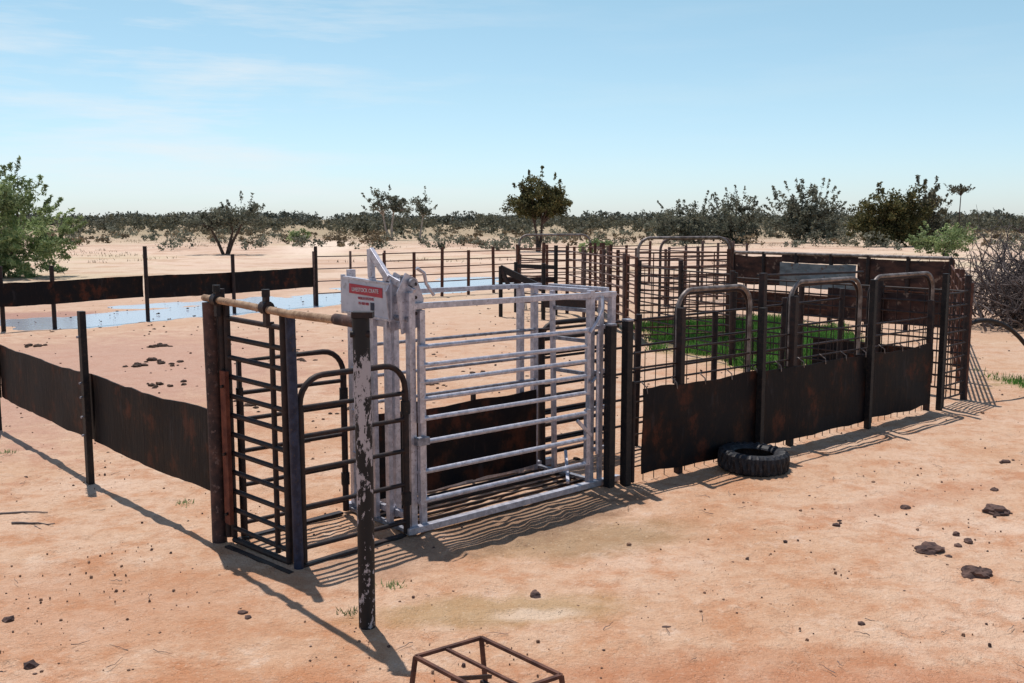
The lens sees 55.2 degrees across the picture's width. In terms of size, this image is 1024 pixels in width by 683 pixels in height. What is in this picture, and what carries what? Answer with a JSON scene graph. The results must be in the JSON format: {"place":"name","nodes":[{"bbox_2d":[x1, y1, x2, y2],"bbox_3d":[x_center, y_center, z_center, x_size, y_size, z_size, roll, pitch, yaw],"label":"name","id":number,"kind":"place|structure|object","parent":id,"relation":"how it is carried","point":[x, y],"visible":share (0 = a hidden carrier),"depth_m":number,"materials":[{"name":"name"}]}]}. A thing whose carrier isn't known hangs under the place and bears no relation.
{"place":"outdoors","nodes":[
{"label":"outdoors","id":0,"kind":"place"},
{"bbox_2d":[0,277,521,330],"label":"water","id":1,"kind":"structure","parent":0,"point":[174,310],"depth_m":25.99,"materials":[{"name":"blue liquid"}]},
{"bbox_2d":[0,220,1023,682],"bbox_3d":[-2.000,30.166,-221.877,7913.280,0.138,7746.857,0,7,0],"label":"ground","id":2,"kind":"structure","parent":0,"point":[484,576],"depth_m":7.31,"materials":[{"name":"beige sand"}]},
{"bbox_2d":[1,615,14,622],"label":"rock","id":3,"kind":"object","parent":2,"relation":"on","point":[8,619],"visible":1,"depth_m":5.88,"materials":[{"name":"stone"}]},
{"bbox_2d":[0,659,39,674],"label":"rock","id":4,"kind":"object","parent":2,"relation":"on","point":[31,664],"visible":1,"depth_m":5.26,"materials":[{"name":"grey stone"}]},
{"bbox_2d":[0,155,88,277],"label":"acacia tree","id":5,"kind":"object","parent":2,"relation":"on","point":[43,245],"visible":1,"depth_m":40.20,"materials":[{"name":"green plant"}]},
{"bbox_2d":[0,311,209,490],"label":"belt fence","id":6,"kind":"object","parent":2,"relation":"on","point":[167,436],"visible":0.94,"depth_m":8.66,"materials":[{"name":"rubber"}]},
{"bbox_2d":[0,246,318,331],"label":"belt fence","id":7,"kind":"object","parent":2,"relation":"on","point":[52,292],"visible":0.98,"depth_m":23.45,"materials":[{"name":"rubber"}]},
{"bbox_2d":[175,496,193,507],"bbox_3d":[-2.767,1.358,8.324,0.153,0.042,0.208,2,7,17],"label":"weed tuft","id":8,"kind":"object","parent":2,"relation":"on","point":[183,502],"visible":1,"depth_m":8.32,"materials":[{"name":"green plant"}]},
{"bbox_2d":[202,288,233,543],"bbox_3d":[-2.139,0.712,7.210,0.243,2.200,0.116,5,9,35],"label":"gate post","id":9,"kind":"object","parent":2,"relation":"on","point":[219,439],"visible":0.77,"depth_m":7.16,"materials":[{"name":"metal"}]},
{"bbox_2d":[223,305,293,564],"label":"slatted gate","id":10,"kind":"structure","parent":9,"relation":"attached to","point":[273,387],"depth_m":6.87,"materials":[{"name":"metal"}]},
{"bbox_2d":[236,349,349,536],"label":"race gate","id":11,"kind":"structure","parent":9,"relation":"attached to","point":[245,521],"depth_m":7.62,"materials":[{"name":"metal"}]},
{"bbox_2d":[173,190,267,254],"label":"acacia tree","id":12,"kind":"object","parent":2,"relation":"on","point":[221,217],"visible":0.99,"depth_m":66.13,"materials":[{"name":"green plant"}]},
{"bbox_2d":[237,610,247,614],"bbox_3d":[-1.653,1.661,6.003,0.062,0.035,0.048,6,9,39],"label":"rock","id":13,"kind":"object","parent":2,"relation":"on","point":[241,612],"visible":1,"depth_m":5.99,"materials":[{"name":"stone"}]},
{"bbox_2d":[285,317,303,569],"bbox_3d":[-1.478,0.789,6.669,0.081,1.980,0.066,0,7,0],"label":"gate post","id":14,"kind":"object","parent":2,"relation":"on","point":[293,416],"visible":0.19,"depth_m":6.63,"materials":[{"name":"black metal"}]},
{"bbox_2d":[298,364,410,562],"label":"race gate","id":15,"kind":"structure","parent":14,"relation":"attached to","point":[403,451],"depth_m":7.00,"materials":[{"name":"metal"}]},
{"bbox_2d":[286,228,311,241],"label":"desert bush","id":16,"kind":"object","parent":2,"relation":"on","point":[297,234],"visible":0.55,"depth_m":91.77,"materials":[{"name":"green plant"}]},
{"bbox_2d":[225,511,406,573],"bbox_3d":[-1.472,1.490,7.358,0.910,0.026,1.098,7,10,43],"label":"ground rail","id":17,"kind":"object","parent":2,"relation":"on","point":[347,552],"visible":0.79,"depth_m":7.11,"materials":[{"name":"metal"}]},
{"bbox_2d":[20,301,641,459],"bbox_3d":[-4.363,-0.053,19.719,13.274,0.086,20.113,0,7,0],"label":"dung","id":18,"kind":"object","parent":2,"relation":"on","point":[138,364],"visible":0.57,"depth_m":16.29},
{"bbox_2d":[336,604,356,615],"bbox_3d":[-0.985,1.648,6.009,0.178,0.040,0.164,-4,8,-31],"label":"weed tuft","id":19,"kind":"object","parent":2,"relation":"on","point":[353,610],"visible":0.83,"depth_m":6.00,"materials":[{"name":"green plant"}]},
{"bbox_2d":[312,251,385,305],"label":"pipe fence","id":20,"kind":"object","parent":2,"relation":"on","point":[350,255],"visible":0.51,"depth_m":27.97,"materials":[{"name":"metal"}]},
{"bbox_2d":[350,311,375,629],"bbox_3d":[-0.855,0.910,5.717,0.130,2.178,0.100,0,7,0],"label":"gate post","id":21,"kind":"object","parent":2,"relation":"on","point":[360,334],"visible":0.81,"depth_m":5.66,"materials":[{"name":"black metal"}]},
{"bbox_2d":[201,285,351,326],"bbox_3d":[-1.555,-0.214,6.381,0.089,0.242,2.107,-6,9,-41],"label":"header rail","id":22,"kind":"object","parent":21,"relation":"attached to","point":[265,307],"visible":0.92,"depth_m":6.42,"materials":[{"name":"wood"},{"name":"dark steel"}]},
{"bbox_2d":[359,229,386,247],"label":"desert bush","id":23,"kind":"object","parent":2,"relation":"on","point":[373,239],"visible":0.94,"depth_m":79.41,"materials":[{"name":"green plant"}]},
{"bbox_2d":[361,184,414,239],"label":"gum tree","id":24,"kind":"object","parent":2,"relation":"on","point":[394,205],"visible":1,"depth_m":110.53,"materials":[{"name":"green plant"}]},
{"bbox_2d":[375,579,406,589],"bbox_3d":[-0.772,1.593,6.445,0.271,0.042,0.140,-1,7,-10],"label":"weed tuft","id":25,"kind":"object","parent":2,"relation":"on","point":[390,585],"visible":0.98,"depth_m":6.44,"materials":[{"name":"green plant"}]},
{"bbox_2d":[409,186,437,237],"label":"gum tree","id":26,"kind":"object","parent":2,"relation":"on","point":[423,212],"visible":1,"depth_m":110.72,"materials":[{"name":"green plant"}]},
{"bbox_2d":[382,247,515,295],"bbox_3d":[-1.796,-2.137,31.027,5.448,1.750,0.131,-6,9,-41],"label":"pipe fence","id":27,"kind":"object","parent":2,"relation":"on","point":[468,265],"visible":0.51,"depth_m":30.89,"materials":[{"name":"brown metal"}]},
{"bbox_2d":[340,248,619,535],"bbox_3d":[-0.194,0.271,8.393,2.403,2.182,0.983,-6,10,-41],"label":"livestock weigh crate","id":28,"kind":"object","parent":2,"relation":"on","point":[474,439],"visible":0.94,"depth_m":8.23,"materials":[{"name":"metal"}]},
{"bbox_2d":[409,636,564,682],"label":"steel stand","id":29,"kind":"object","parent":2,"relation":"on","point":[485,676],"visible":1,"depth_m":4.56,"materials":[{"name":"metal"}]},
{"bbox_2d":[0,290,1023,682],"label":"pebbles","id":30,"kind":"object","parent":2,"relation":"on","point":[462,526],"visible":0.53,"depth_m":7.02,"materials":[{"name":"brown stone"}]},
{"bbox_2d":[0,451,1023,682],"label":"twigs","id":31,"kind":"object","parent":2,"relation":"on","point":[1,513],"visible":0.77,"depth_m":7.72,"materials":[{"name":"brown wood"}]},
{"bbox_2d":[1,208,1023,234],"bbox_3d":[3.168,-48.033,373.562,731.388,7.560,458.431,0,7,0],"label":"distant scrub","id":32,"kind":"object","parent":2,"relation":"on","point":[364,221],"visible":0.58,"depth_m":220.37,"materials":[{"name":"green plant"}]},
{"bbox_2d":[1,225,1023,250],"bbox_3d":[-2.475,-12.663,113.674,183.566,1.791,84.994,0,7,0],"label":"scrub","id":33,"kind":"object","parent":2,"relation":"on","point":[502,244],"visible":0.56,"depth_m":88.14,"materials":[{"name":"green plant"}]},
{"bbox_2d":[516,250,521,283],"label":"pipe fence","id":34,"kind":"object","parent":2,"relation":"on","point":[520,255],"visible":0.1,"depth_m":26.23,"materials":[{"name":"brown metal"}]},
{"bbox_2d":[530,589,540,598],"bbox_3d":[0.113,1.627,6.284,0.240,0.053,0.230,4,8,31],"label":"rock","id":35,"kind":"object","parent":2,"relation":"on","point":[535,593],"visible":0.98,"depth_m":6.25,"materials":[{"name":"stone"}]},
{"bbox_2d":[499,165,572,247],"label":"mulga tree","id":36,"kind":"object","parent":2,"relation":"on","point":[550,201],"visible":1,"depth_m":72.40,"materials":[{"name":"green plant"}]},
{"bbox_2d":[499,245,585,319],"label":"drafting gate","id":37,"kind":"structure","parent":2,"relation":"on","point":[515,275],"depth_m":24.07,"materials":[{"name":"metal"}]},
{"bbox_2d":[517,243,568,313],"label":"pipe fence","id":38,"kind":"object","parent":2,"relation":"on","point":[543,259],"visible":0.39,"depth_m":25.50,"materials":[{"name":"brown metal"}]},
{"bbox_2d":[518,234,590,284],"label":"arched gate","id":39,"kind":"structure","parent":2,"relation":"on","point":[525,235],"depth_m":26.47,"materials":[{"name":"grey metal"}]},
{"bbox_2d":[516,241,651,285],"bbox_3d":[2.701,-2.642,34.940,6.803,1.784,0.123,-6,9,-41],"label":"pipe fence","id":40,"kind":"object","parent":2,"relation":"on","point":[574,254],"visible":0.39,"depth_m":34.52,"materials":[{"name":"brown metal"}]},
{"bbox_2d":[578,238,612,252],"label":"desert bush","id":41,"kind":"object","parent":2,"relation":"on","point":[607,242],"visible":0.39,"depth_m":65.69,"materials":[{"name":"green plant"}]},
{"bbox_2d":[567,249,625,324],"bbox_3d":[1.883,-1.194,22.729,0.108,1.937,4.775,-1,7,-11],"label":"pipe fence","id":42,"kind":"object","parent":2,"relation":"on","point":[603,264],"visible":0.56,"depth_m":21.85,"materials":[{"name":"brown metal"}]},
{"bbox_2d":[603,323,616,487],"bbox_3d":[0.870,0.680,8.711,0.079,1.690,0.095,-6,9,-38],"label":"steel post","id":43,"kind":"object","parent":2,"relation":"on","point":[610,403],"visible":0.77,"depth_m":8.67,"materials":[{"name":"black metal"}]},
{"bbox_2d":[589,243,637,331],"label":"pipe fence","id":44,"kind":"object","parent":2,"relation":"on","point":[618,271],"visible":0.49,"depth_m":21.61,"materials":[{"name":"brown metal"}]},
{"bbox_2d":[620,318,633,486],"bbox_3d":[1.030,0.652,8.819,0.079,1.720,0.095,-6,9,-38],"label":"steel post","id":45,"kind":"object","parent":2,"relation":"on","point":[626,402],"visible":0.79,"depth_m":8.78,"materials":[{"name":"black metal"}]},
{"bbox_2d":[581,246,735,309],"bbox_3d":[3.891,-1.765,27.490,0.112,1.890,6.189,-5,9,-35],"label":"pipe fence","id":46,"kind":"object","parent":2,"relation":"on","point":[665,264],"visible":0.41,"depth_m":27.06,"materials":[{"name":"brown metal"}]},
{"bbox_2d":[643,190,724,243],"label":"mulga tree","id":47,"kind":"object","parent":2,"relation":"on","point":[686,226],"visible":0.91,"depth_m":96.64,"materials":[{"name":"green plant"}]},
{"bbox_2d":[637,236,730,335],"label":"arched gate","id":48,"kind":"structure","parent":2,"relation":"on","point":[684,259],"depth_m":19.22,"materials":[{"name":"grey metal"}]},
{"bbox_2d":[637,260,734,364],"bbox_3d":[3.027,-0.517,17.570,0.115,1.872,3.308,-3,8,-21],"label":"fence panel","id":49,"kind":"object","parent":2,"relation":"on","point":[680,279],"visible":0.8,"depth_m":17.43,"materials":[{"name":"metal"}]},
{"bbox_2d":[538,288,844,464],"bbox_3d":[2.331,0.362,11.271,5.547,1.688,0.092,-6,10,-41],"label":"pipe fence","id":50,"kind":"object","parent":2,"relation":"on","point":[638,345],"visible":0.59,"depth_m":10.40,"materials":[{"name":"metal"}]},
{"bbox_2d":[543,316,604,454],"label":"slatted gate","id":51,"kind":"structure","parent":50,"relation":"attached to","point":[568,321],"depth_m":9.75,"materials":[{"name":"metal"}]},
{"bbox_2d":[658,237,732,325],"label":"arched gate","id":52,"kind":"structure","parent":2,"relation":"on","point":[662,244],"depth_m":21.43,"materials":[{"name":"grey metal"}]},
{"bbox_2d":[666,241,747,306],"bbox_3d":[5.856,-1.992,28.974,0.095,1.971,5.142,5,9,37],"label":"pipe fence","id":53,"kind":"object","parent":2,"relation":"on","point":[702,247],"visible":0.34,"depth_m":28.52,"materials":[{"name":"brown metal"}]},
{"bbox_2d":[725,247,734,332],"bbox_3d":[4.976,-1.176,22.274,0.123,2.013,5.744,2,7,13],"label":"steel post","id":54,"kind":"object","parent":2,"relation":"on","point":[730,260],"visible":0.38,"depth_m":19.52,"materials":[{"name":"brown metal"}]},
{"bbox_2d":[701,185,774,243],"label":"mulga tree","id":55,"kind":"object","parent":2,"relation":"on","point":[729,228],"visible":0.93,"depth_m":96.81,"materials":[{"name":"green plant"}]},
{"bbox_2d":[717,441,789,476],"bbox_3d":[2.333,1.135,9.472,0.682,0.200,0.682,-2,9,-23],"label":"tyre","id":56,"kind":"object","parent":2,"relation":"on","point":[751,459],"visible":1,"depth_m":9.27,"materials":[{"name":"rubber"}]},
{"bbox_2d":[631,271,949,482],"bbox_3d":[3.221,0.260,10.588,5.611,2.060,0.231,-6,9,-40],"label":"belt fence","id":57,"kind":"object","parent":2,"relation":"on","point":[685,424],"visible":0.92,"depth_m":10.27,"materials":[{"name":"rubber"}]},
{"bbox_2d":[762,177,846,242],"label":"mulga tree","id":58,"kind":"object","parent":2,"relation":"on","point":[797,219],"visible":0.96,"depth_m":98.54,"materials":[{"name":"green plant"}]},
{"bbox_2d":[733,251,953,330],"bbox_3d":[7.386,-1.142,22.738,0.167,1.830,5.879,-5,9,-37],"label":"sheet iron fence","id":59,"kind":"object","parent":2,"relation":"on","point":[748,266],"visible":0.41,"depth_m":22.69,"materials":[{"name":"metal"}]},
{"bbox_2d":[732,272,970,390],"bbox_3d":[4.838,-0.098,14.568,0.107,1.784,4.005,-6,9,-38],"label":"fence panel","id":60,"kind":"object","parent":2,"relation":"on","point":[880,301],"visible":0.49,"depth_m":14.48,"materials":[{"name":"metal"}]},
{"bbox_2d":[812,288,941,382],"bbox_3d":[5.225,-0.111,14.170,0.049,1.256,1.991,-6,9,-38],"label":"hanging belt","id":61,"kind":"object","parent":60,"relation":"attached to","point":[890,305],"visible":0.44,"depth_m":13.99,"materials":[{"name":"rubber"}]},
{"bbox_2d":[844,179,936,246],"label":"mulga tree","id":62,"kind":"object","parent":2,"relation":"on","point":[890,212],"visible":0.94,"depth_m":84.63,"materials":[{"name":"green plant"}]},
{"bbox_2d":[900,505,910,509],"bbox_3d":[3.289,1.388,8.197,0.087,0.042,0.082,-3,8,-22],"label":"rock","id":63,"kind":"object","parent":2,"relation":"on","point":[905,507],"visible":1,"depth_m":8.17,"materials":[{"name":"stone"}]},
{"bbox_2d":[895,174,962,244],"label":"mulga tree","id":64,"kind":"object","parent":2,"relation":"on","point":[936,216],"visible":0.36,"depth_m":86.56,"materials":[{"name":"green plant"}]},
{"bbox_2d":[914,541,951,557],"bbox_3d":[3.024,1.516,7.098,0.260,0.106,0.231,0,7,0],"label":"rock","id":65,"kind":"object","parent":2,"relation":"on","point":[929,548],"visible":0.89,"depth_m":7.08,"materials":[{"name":"stone"}]},
{"bbox_2d":[905,221,977,256],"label":"desert bush","id":66,"kind":"object","parent":2,"relation":"on","point":[951,240],"visible":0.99,"depth_m":60.32,"materials":[{"name":"green plant"}]},
{"bbox_2d":[952,531,959,536],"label":"rock","id":67,"kind":"object","parent":2,"relation":"on","point":[956,533],"visible":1,"depth_m":7.48,"materials":[{"name":"stone"}]},
{"bbox_2d":[942,275,971,407],"bbox_3d":[5.767,0.085,12.769,0.109,1.867,0.872,7,10,45],"label":"fence panel","id":68,"kind":"object","parent":2,"relation":"on","point":[964,342],"visible":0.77,"depth_m":12.87,"materials":[{"name":"metal"}]},
{"bbox_2d":[944,183,975,228],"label":"umbrella tree","id":69,"kind":"object","parent":2,"relation":"on","point":[955,188],"visible":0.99,"depth_m":148.08,"materials":[{"name":"green plant"}]},
{"bbox_2d":[947,260,973,399],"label":"pipe fence","id":70,"kind":"object","parent":2,"relation":"on","point":[957,281],"visible":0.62,"depth_m":15.82,"materials":[{"name":"metal"}]},
{"bbox_2d":[961,318,1023,345],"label":"poly pipe","id":71,"kind":"object","parent":70,"relation":"attached to","point":[1017,335],"visible":0.88,"depth_m":13.33,"materials":[{"name":"plastic"}]},
{"bbox_2d":[964,538,972,543],"bbox_3d":[3.421,1.496,7.338,0.066,0.046,0.081,0,7,0],"label":"rock","id":72,"kind":"object","parent":2,"relation":"on","point":[968,540],"visible":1,"depth_m":7.32,"materials":[{"name":"stone"}]},
{"bbox_2d":[917,205,1023,331],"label":"dead brush pile","id":73,"kind":"object","parent":2,"relation":"on","point":[1008,305],"visible":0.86,"depth_m":21.93,"materials":[{"name":"grey plant"}]},
{"bbox_2d":[961,565,992,580],"bbox_3d":[3.131,1.565,6.647,0.237,0.107,0.200,-3,8,-21],"label":"rock","id":74,"kind":"object","parent":2,"relation":"on","point":[971,572],"visible":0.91,"depth_m":6.60,"materials":[{"name":"brown stone"}]},
{"bbox_2d":[982,504,1012,517],"bbox_3d":[3.990,1.399,8.078,0.245,0.103,0.192,-3,8,-24],"label":"rock","id":75,"kind":"object","parent":2,"relation":"on","point":[994,510],"visible":0.99,"depth_m":8.03,"materials":[{"name":"stone"}]},
{"bbox_2d":[999,459,1021,464],"bbox_3d":[4.935,1.193,9.745,0.214,0.050,0.202,0,7,0],"label":"rock","id":76,"kind":"object","parent":2,"relation":"on","point":[1002,461],"visible":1,"depth_m":9.70,"materials":[{"name":"brown stone"}]},
{"bbox_2d":[0,0,1023,219],"label":"sky","id":77,"kind":"structure","parent":0,"point":[151,107],"materials":[{"name":"blue"}]},
{"bbox_2d":[25,233,1022,263],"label":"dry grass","id":78,"kind":"structure","parent":0,"point":[425,246],"depth_m":86.29,"materials":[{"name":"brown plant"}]},
{"bbox_2d":[620,313,864,370],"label":"green grass","id":79,"kind":"structure","parent":0,"point":[738,362],"depth_m":19.26,"materials":[{"name":"green plant"}]},
{"bbox_2d":[974,367,1023,387],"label":"green grass","id":80,"kind":"structure","parent":0,"point":[1016,381],"depth_m":14.61,"materials":[{"name":"green plant"}]}
]}

